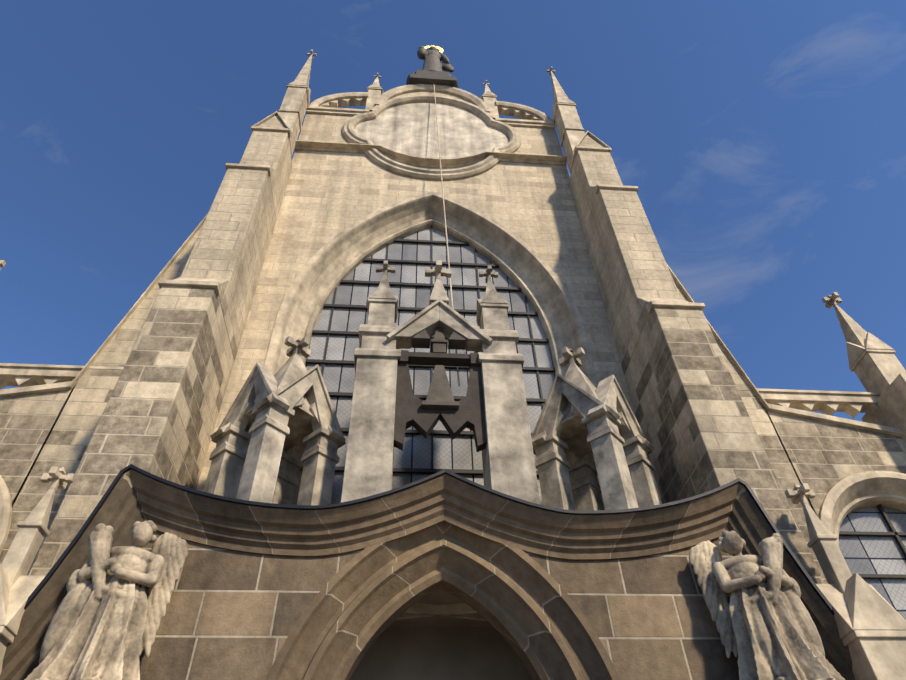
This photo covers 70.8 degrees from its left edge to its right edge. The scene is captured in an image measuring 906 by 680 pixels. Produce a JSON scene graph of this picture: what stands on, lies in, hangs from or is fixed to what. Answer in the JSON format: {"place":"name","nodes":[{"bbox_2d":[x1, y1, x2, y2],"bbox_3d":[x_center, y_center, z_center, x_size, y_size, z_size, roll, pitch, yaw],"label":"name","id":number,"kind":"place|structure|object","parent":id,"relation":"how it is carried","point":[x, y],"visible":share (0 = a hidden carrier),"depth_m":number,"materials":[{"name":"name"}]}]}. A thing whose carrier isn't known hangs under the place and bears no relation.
{"place":"outdoors","nodes":[
{"label":"outdoors","id":0,"kind":"place"},
{"bbox_2d":[0,225,202,575],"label":"aisle wall","id":1,"kind":"structure","parent":0,"point":[41,433],"depth_m":16.25,"materials":[{"name":"beige stone"}]},
{"bbox_2d":[0,475,11,553],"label":"oculus frame","id":2,"kind":"object","parent":1,"relation":"attached to","point":[5,510],"visible":0.93,"depth_m":14.30,"materials":[{"name":"beige stone"}]},
{"bbox_2d":[0,214,207,397],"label":"aisle trim","id":3,"kind":"structure","parent":1,"relation":"attached to","point":[27,379],"depth_m":17.49,"materials":[{"name":"beige stone"}]},
{"bbox_2d":[139,531,738,679],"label":"porch wall","id":4,"kind":"structure","parent":0,"point":[232,615],"depth_m":10.46,"materials":[{"name":"brown stone"}]},
{"bbox_2d":[24,520,187,679],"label":"angel statue","id":5,"kind":"object","parent":4,"relation":"attached to","point":[106,618],"visible":1,"depth_m":9.32,"materials":[{"name":"stone"}]},
{"bbox_2d":[0,469,854,679],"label":"porch cornice","id":6,"kind":"structure","parent":4,"relation":"attached to","point":[133,498],"depth_m":11.22,"materials":[{"name":"stone"}]},
{"bbox_2d":[24,464,834,614],"bbox_3d":[-0.124,4.049,10.681,14.264,4.016,0.810,2,-45,-4],"label":"roof edge flashing","id":7,"kind":"object","parent":6,"relation":"on","point":[75,540],"visible":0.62,"depth_m":11.21,"materials":[{"name":"black metal"}]},
{"bbox_2d":[531,346,661,509],"bbox_3d":[3.236,2.526,14.937,2.251,6.517,2.251,-32,-52,26],"label":"pinnacle canopy","id":8,"kind":"object","parent":6,"relation":"on","point":[586,433],"visible":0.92,"depth_m":14.60,"materials":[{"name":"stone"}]},
{"bbox_2d":[266,522,619,679],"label":"portal arch","id":9,"kind":"structure","parent":4,"relation":"attached to","point":[522,603],"depth_m":10.84,"materials":[{"name":"stone"}]},
{"bbox_2d":[689,530,844,679],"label":"angel statue","id":10,"kind":"object","parent":4,"relation":"attached to","point":[766,628],"visible":1,"depth_m":10.07,"materials":[{"name":"stone"}]},
{"bbox_2d":[396,603,486,620],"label":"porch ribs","id":11,"kind":"object","parent":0,"point":[456,610],"visible":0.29,"depth_m":12.22,"materials":[{"name":"brown stone"}]},
{"bbox_2d":[0,0,905,421],"label":"sky","id":12,"kind":"structure","parent":0,"point":[762,143],"materials":[{"name":"blue"}]},
{"bbox_2d":[672,277,905,583],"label":"aisle wall","id":13,"kind":"structure","parent":0,"point":[821,459],"depth_m":17.64,"materials":[{"name":"beige stone"}]},
{"bbox_2d":[666,263,905,441],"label":"aisle trim","id":14,"kind":"structure","parent":13,"relation":"attached to","point":[876,367],"depth_m":19.17,"materials":[{"name":"beige stone"}]},
{"bbox_2d":[819,471,905,548],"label":"oculus frame","id":15,"kind":"object","parent":13,"relation":"attached to","point":[844,497],"visible":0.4,"depth_m":16.82,"materials":[{"name":"beige stone"}]},
{"bbox_2d":[839,506,905,619],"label":"window","id":16,"kind":"structure","parent":15,"relation":"in","point":[872,554],"depth_m":16.17,"materials":[{"name":"grey glass"}]},
{"bbox_2d":[839,504,905,578],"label":"window bars","id":17,"kind":"object","parent":15,"relation":"attached to","point":[895,534],"visible":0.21,"depth_m":16.39,"materials":[{"name":"black metal"}]},
{"label":"ground","id":18,"kind":"structure","parent":0,"visible":0},
{"bbox_2d":[0,466,75,673],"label":"pinnacle","id":19,"kind":"object","parent":18,"relation":"on","point":[18,585],"visible":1,"depth_m":10.05,"materials":[{"name":"stone"}]},
{"bbox_2d":[28,115,291,575],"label":"buttress","id":20,"kind":"structure","parent":18,"relation":"on","point":[159,416],"depth_m":14.94,"materials":[{"name":"stone"}]},
{"bbox_2d":[158,50,316,294],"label":"buttress trim","id":21,"kind":"structure","parent":20,"relation":"attached to","point":[290,113],"depth_m":26.24,"materials":[{"name":"beige stone"}]},
{"bbox_2d":[196,113,636,490],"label":"wall","id":22,"kind":"structure","parent":18,"relation":"on","point":[328,196],"depth_m":23.84,"materials":[{"name":"stone"}]},
{"bbox_2d":[235,192,604,509],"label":"window arch","id":23,"kind":"structure","parent":22,"relation":"attached to","point":[331,264],"depth_m":22.17,"materials":[{"name":"beige stone"}]},
{"bbox_2d":[292,227,554,504],"bbox_3d":[-0.547,3.558,16.750,7.600,22.509,0.001,2,-45,-4],"label":"window glass","id":24,"kind":"object","parent":23,"relation":"in","point":[457,452],"visible":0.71,"depth_m":20.29,"materials":[{"name":"grey glass"}]},
{"bbox_2d":[300,225,554,476],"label":"window bars","id":25,"kind":"object","parent":23,"relation":"in","point":[537,369],"depth_m":20.55,"materials":[{"name":"black metal"}]},
{"bbox_2d":[295,140,566,167],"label":"cornice","id":26,"kind":"structure","parent":22,"relation":"attached to","point":[302,145],"depth_m":26.41,"materials":[{"name":"stone"}]},
{"bbox_2d":[306,84,555,128],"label":"cornice","id":27,"kind":"structure","parent":22,"relation":"on","point":[458,92],"depth_m":29.91,"materials":[{"name":"beige stone"}]},
{"bbox_2d":[309,73,552,120],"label":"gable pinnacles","id":28,"kind":"object","parent":27,"relation":"on","point":[374,92],"visible":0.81,"depth_m":30.33,"materials":[{"name":"stone"}]},
{"bbox_2d":[406,70,457,87],"bbox_3d":[-1.051,-12.788,32.189,2.640,1.370,1.400,2,-45,-4],"label":"statue base","id":29,"kind":"object","parent":27,"relation":"on","point":[432,77],"visible":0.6,"depth_m":31.39,"materials":[{"name":"grey stone"}]},
{"bbox_2d":[414,46,453,75],"bbox_3d":[-1.048,-14.515,33.711,2.244,4.456,0.997,2,-45,-4],"label":"madonna statue","id":30,"kind":"object","parent":29,"relation":"on","point":[432,57],"visible":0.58,"depth_m":33.78,"materials":[{"name":"grey stone"}]},
{"bbox_2d":[424,45,443,52],"bbox_3d":[-1.129,-16.029,35.222,1.242,1.280,0.120,2,-45,-4],"label":"halo","id":31,"kind":"object","parent":30,"relation":"attached to","point":[441,50],"visible":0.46,"depth_m":35.39,"materials":[{"name":"gold metal"}]},
{"bbox_2d":[433,83,459,385],"bbox_3d":[-0.403,-5.809,23.438,0.038,21.204,1.754,13,-47,-15],"label":"rope","id":32,"kind":"object","parent":29,"relation":"attached to","point":[445,225],"visible":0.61,"depth_m":21.24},
{"bbox_2d":[392,91,470,102],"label":"pediment","id":33,"kind":"structure","parent":22,"relation":"on","point":[431,93],"depth_m":31.10,"materials":[{"name":"stone"}]},
{"bbox_2d":[342,95,521,179],"bbox_3d":[-0.890,-9.145,28.078,7.900,7.500,0.260,2,-45,-4],"label":"medallion frame","id":34,"kind":"object","parent":22,"relation":"attached to","point":[377,157],"visible":0.92,"depth_m":27.33,"materials":[{"name":"beige stone"}]},
{"bbox_2d":[354,102,509,168],"bbox_3d":[-0.898,-9.067,28.156,6.900,6.500,0.001,2,-45,-4],"label":"medallion panel","id":35,"kind":"object","parent":34,"relation":"in","point":[409,128],"visible":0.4,"depth_m":28.33,"materials":[{"name":"beige stone"}]},
{"bbox_2d":[350,589,532,679],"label":"doorway recess","id":36,"kind":"object","parent":18,"relation":"on","point":[437,648],"visible":0.09,"depth_m":12.70,"materials":[{"name":"brown stone"}]},
{"bbox_2d":[203,336,345,504],"bbox_3d":[-3.939,2.253,14.414,2.251,6.517,2.251,-32,-52,26],"label":"pinnacle canopy","id":37,"kind":"object","parent":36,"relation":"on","point":[281,419],"visible":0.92,"depth_m":14.04,"materials":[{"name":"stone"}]},
{"bbox_2d":[341,260,539,503],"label":"bell gable","id":38,"kind":"structure","parent":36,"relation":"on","point":[508,462],"depth_m":14.51,"materials":[{"name":"stone"}]},
{"bbox_2d":[412,326,465,409],"bbox_3d":[-0.332,0.594,15.344,1.311,2.900,0.500,2,-45,-4],"label":"bell","id":39,"kind":"object","parent":38,"relation":"hanging from","point":[439,395],"visible":0.75,"depth_m":15.03,"materials":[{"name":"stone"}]},
{"bbox_2d":[394,350,486,451],"bbox_3d":[-0.305,1.360,14.577,2.040,2.670,0.400,2,-45,-4],"label":"frame","id":40,"kind":"object","parent":38,"relation":"attached to","point":[468,414],"visible":0.85,"depth_m":14.29,"materials":[{"name":"stone"}]},
{"bbox_2d":[569,134,823,583],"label":"buttress","id":41,"kind":"structure","parent":18,"relation":"on","point":[696,424],"depth_m":16.07,"materials":[{"name":"stone"}]},
{"bbox_2d":[546,66,704,313],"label":"buttress trim","id":42,"kind":"structure","parent":41,"relation":"attached to","point":[570,129],"depth_m":27.16,"materials":[{"name":"beige stone"}]},
{"bbox_2d":[785,483,905,679],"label":"pinnacle","id":43,"kind":"object","parent":18,"relation":"on","point":[870,622],"visible":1,"depth_m":10.23,"materials":[{"name":"stone"}]}
]}

